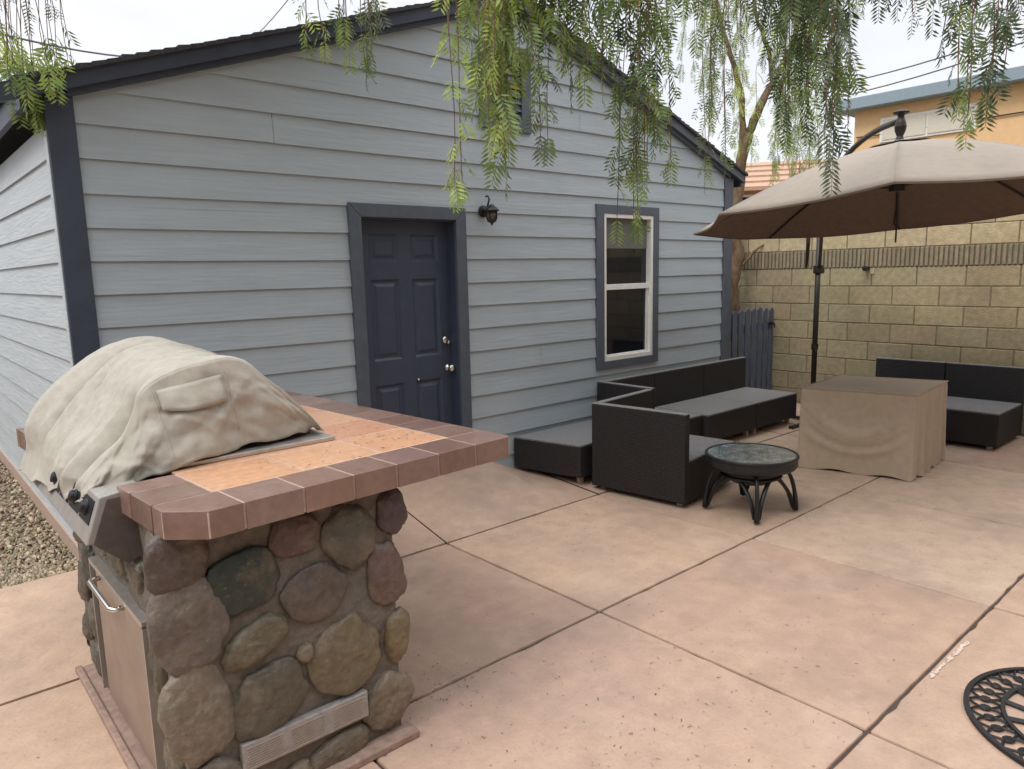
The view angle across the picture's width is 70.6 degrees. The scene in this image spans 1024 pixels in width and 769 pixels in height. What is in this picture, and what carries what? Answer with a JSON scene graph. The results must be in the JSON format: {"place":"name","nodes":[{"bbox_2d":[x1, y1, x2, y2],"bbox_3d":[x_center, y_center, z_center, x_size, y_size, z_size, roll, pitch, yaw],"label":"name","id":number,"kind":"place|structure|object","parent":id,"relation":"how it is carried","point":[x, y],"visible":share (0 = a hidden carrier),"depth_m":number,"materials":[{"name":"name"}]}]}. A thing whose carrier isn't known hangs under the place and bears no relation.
{"place":"outdoors","nodes":[
{"label":"outdoors","id":0,"kind":"place"},
{"bbox_2d":[0,461,77,588],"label":"gravel bed","id":1,"kind":"object","parent":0,"point":[3,476],"depth_m":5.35,"materials":[{"name":"grey gravel"}]},
{"bbox_2d":[10,35,119,56],"bbox_3d":[-8.931,-7.040,15.001,0.036,1.168,6.283,0,9,5],"label":"power line","id":2,"kind":"object","parent":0,"point":[24,39],"visible":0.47,"depth_m":14.86,"materials":[{"name":"black rubber"}]},
{"bbox_2d":[259,0,287,31],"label":"power line","id":3,"kind":"object","parent":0,"point":[273,17],"visible":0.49,"depth_m":19.47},
{"bbox_2d":[0,0,747,559],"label":"garden shed","id":4,"kind":"structure","parent":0,"point":[272,206],"depth_m":4.95,"materials":[{"name":"grey paint"}]},
{"bbox_2d":[361,219,455,423],"bbox_3d":[-0.761,-0.168,5.345,0.785,2.038,0.117,-9,12,-41],"label":"door","id":5,"kind":"structure","parent":4,"relation":"in","point":[406,267],"depth_m":5.32,"materials":[{"name":"blue paint"}]},
{"bbox_2d":[478,195,498,224],"bbox_3d":[-0.170,-1.320,5.480,0.116,0.226,0.163,-9,12,-41],"label":"wall lantern","id":6,"kind":"object","parent":4,"relation":"attached to","point":[489,212],"depth_m":5.45,"materials":[{"name":"black metal"}]},
{"bbox_2d":[595,204,658,369],"bbox_3d":[1.068,-0.913,6.782,0.885,1.477,0.086,-9,12,-41],"label":"window","id":7,"kind":"structure","parent":4,"relation":"in","point":[627,277],"depth_m":6.80,"materials":[{"name":"glass"}]},
{"bbox_2d":[0,403,1023,768],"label":"patio","id":8,"kind":"structure","parent":0,"point":[916,563],"depth_m":3.45,"materials":[{"name":"concrete"}]},
{"bbox_2d":[16,391,508,768],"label":"stone counter","id":9,"kind":"object","parent":8,"relation":"on","point":[244,612],"visible":0.88,"depth_m":2.38,"materials":[{"name":"stone"}]},
{"bbox_2d":[87,572,155,768],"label":"access door","id":10,"kind":"structure","parent":9,"relation":"in","point":[122,635],"depth_m":2.56,"materials":[{"name":"silver metal"}]},
{"bbox_2d":[33,429,334,562],"bbox_3d":[-1.309,0.303,2.879,0.898,0.350,1.034,-9,12,-41],"label":"gas grill","id":11,"kind":"object","parent":9,"relation":"in","point":[96,517],"visible":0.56,"depth_m":2.30,"materials":[{"name":"metal"}]},
{"bbox_2d":[18,336,323,502],"bbox_3d":[-1.360,0.095,2.932,1.006,0.539,1.082,-9,12,-41],"label":"grill cover","id":12,"kind":"object","parent":11,"relation":"on","point":[140,407],"visible":0.98,"depth_m":2.61,"materials":[{"name":"fabric"}]},
{"bbox_2d":[258,396,437,472],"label":"counter litter","id":13,"kind":"object","parent":9,"relation":"on","point":[360,434],"visible":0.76,"depth_m":2.85,"materials":[{"name":"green plant"}]},
{"bbox_2d":[15,485,1009,768],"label":"fallen leaves","id":14,"kind":"object","parent":8,"relation":"on","point":[623,693],"visible":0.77,"depth_m":3.01,"materials":[{"name":"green plant"}]},
{"bbox_2d":[514,420,591,483],"bbox_3d":[0.591,0.570,6.088,0.983,0.340,0.622,-9,12,-41],"label":"sofa module","id":15,"kind":"object","parent":8,"relation":"on","point":[565,450],"visible":0.44,"depth_m":5.82,"materials":[{"name":"wicker"}]},
{"bbox_2d":[597,372,702,435],"bbox_3d":[1.274,0.293,6.668,0.770,0.680,0.617,-9,12,-41],"label":"sofa module","id":16,"kind":"object","parent":8,"relation":"on","point":[611,388],"visible":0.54,"depth_m":6.60,"materials":[{"name":"wicker"}]},
{"bbox_2d":[592,389,734,505],"bbox_3d":[1.180,0.461,5.619,0.800,0.684,0.800,7,12,41],"label":"sofa module","id":17,"kind":"object","parent":8,"relation":"on","point":[641,446],"visible":0.94,"depth_m":5.31,"materials":[{"name":"wicker"}]},
{"bbox_2d":[373,428,1023,768],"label":"joint","id":18,"kind":"object","parent":8,"relation":"attached to","point":[894,706],"depth_m":3.17,"materials":[{"name":"concrete"}]},
{"bbox_2d":[651,364,755,438],"bbox_3d":[1.897,0.200,7.172,0.830,0.680,0.672,-9,12,-41],"label":"sofa module","id":19,"kind":"object","parent":8,"relation":"on","point":[679,389],"visible":0.62,"depth_m":7.15,"materials":[{"name":"wicker"}]},
{"bbox_2d":[702,357,796,433],"bbox_3d":[2.518,0.102,7.711,0.820,0.680,0.672,-9,12,-41],"label":"sofa module","id":20,"kind":"object","parent":8,"relation":"on","point":[725,379],"visible":0.69,"depth_m":7.70,"materials":[{"name":"wicker"}]},
{"bbox_2d":[702,442,799,523],"bbox_3d":[1.663,0.670,5.043,0.625,0.400,0.625,-9,12,-41],"label":"fire pit","id":21,"kind":"object","parent":8,"relation":"on","point":[745,466],"visible":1,"depth_m":4.89,"materials":[{"name":"black metal"}]},
{"bbox_2d":[729,307,774,389],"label":"picket gate","id":22,"kind":"structure","parent":8,"relation":"on","point":[753,379],"depth_m":8.63,"materials":[{"name":"blue paint"}]},
{"bbox_2d":[694,109,1023,428],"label":"cantilever umbrella","id":23,"kind":"object","parent":8,"relation":"on","point":[899,182],"visible":0.94,"depth_m":5.96,"materials":[{"name":"beige fabric"}]},
{"bbox_2d":[798,375,947,481],"bbox_3d":[3.075,0.333,6.141,0.900,0.693,1.031,7,12,42],"label":"covered table","id":24,"kind":"object","parent":8,"relation":"on","point":[872,425],"visible":0.99,"depth_m":5.84,"materials":[{"name":"beige fabric"}]},
{"bbox_2d":[875,357,946,379],"bbox_3d":[3.934,0.117,7.427,0.760,0.684,0.675,-9,12,-41],"label":"sofa module","id":25,"kind":"object","parent":8,"relation":"on","point":[908,368],"visible":0.34,"depth_m":7.59,"materials":[{"name":"wicker"}]},
{"bbox_2d":[929,641,969,677],"bbox_3d":[1.886,1.179,3.115,0.438,0.001,0.025,-9,12,-39],"label":"paint scuff","id":26,"kind":"object","parent":8,"relation":"on","point":[949,657],"visible":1,"depth_m":3.12,"materials":[{"name":"white paint"}]},
{"bbox_2d":[945,362,1023,449],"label":"sofa module","id":27,"kind":"object","parent":8,"relation":"on","point":[985,405],"visible":0.7,"depth_m":6.88,"materials":[{"name":"wicker"}]},
{"bbox_2d":[963,667,1023,765],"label":"door mat","id":28,"kind":"object","parent":8,"relation":"on","point":[1007,720],"depth_m":2.75,"materials":[{"name":"black rubber"}]},
{"bbox_2d":[0,0,1023,247],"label":"pepper tree","id":29,"kind":"object","parent":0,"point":[498,36],"visible":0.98,"depth_m":3.52,"materials":[{"name":"green plant"}]},
{"bbox_2d":[0,0,1023,162],"label":"sky","id":30,"kind":"structure","parent":0,"point":[116,27],"materials":[{"name":"white"}]},
{"bbox_2d":[819,41,1023,101],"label":"power line","id":31,"kind":"object","parent":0,"point":[924,74],"visible":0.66,"depth_m":19.31,"materials":[{"name":"black rubber"}]},
{"bbox_2d":[822,30,1023,88],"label":"power line","id":32,"kind":"object","parent":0,"point":[919,63],"visible":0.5,"depth_m":19.49,"materials":[{"name":"black rubber"}]},
{"label":"ground","id":33,"kind":"structure","parent":0,"visible":0},
{"bbox_2d":[637,0,861,341],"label":"pepper tree","id":34,"kind":"object","parent":33,"relation":"on","point":[745,145],"visible":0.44,"depth_m":8.83,"materials":[{"name":"green plant"}]},
{"bbox_2d":[742,158,836,200],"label":"tile roof house","id":35,"kind":"structure","parent":33,"relation":"on","point":[759,176],"depth_m":20.09,"materials":[{"name":"pink paint"}]},
{"bbox_2d":[742,194,754,200],"bbox_3d":[6.491,-4.587,19.508,0.800,1.050,0.064,1,9,13],"label":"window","id":36,"kind":"structure","parent":35,"relation":"in","point":[744,196],"depth_m":19.45,"materials":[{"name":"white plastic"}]},
{"bbox_2d":[730,214,1023,435],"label":"block wall","id":37,"kind":"structure","parent":33,"relation":"on","point":[951,293],"depth_m":7.82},
{"bbox_2d":[862,266,874,273],"bbox_3d":[3.910,-1.259,7.938,0.095,0.089,0.105,-9,12,-41],"label":"hose bib","id":38,"kind":"object","parent":37,"relation":"attached to","point":[865,268],"visible":1,"depth_m":7.93,"materials":[{"name":"black metal"}]},
{"bbox_2d":[835,65,1023,152],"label":"ochre building","id":39,"kind":"structure","parent":33,"relation":"on","point":[868,113],"depth_m":12.92,"materials":[{"name":"paint"}]},
{"bbox_2d":[879,103,977,142],"bbox_3d":[7.529,-4.739,13.147,0.055,0.440,1.610,-9,12,-41],"label":"window","id":40,"kind":"structure","parent":39,"relation":"in","point":[916,123],"depth_m":13.09,"materials":[{"name":"white plastic"}]}
]}

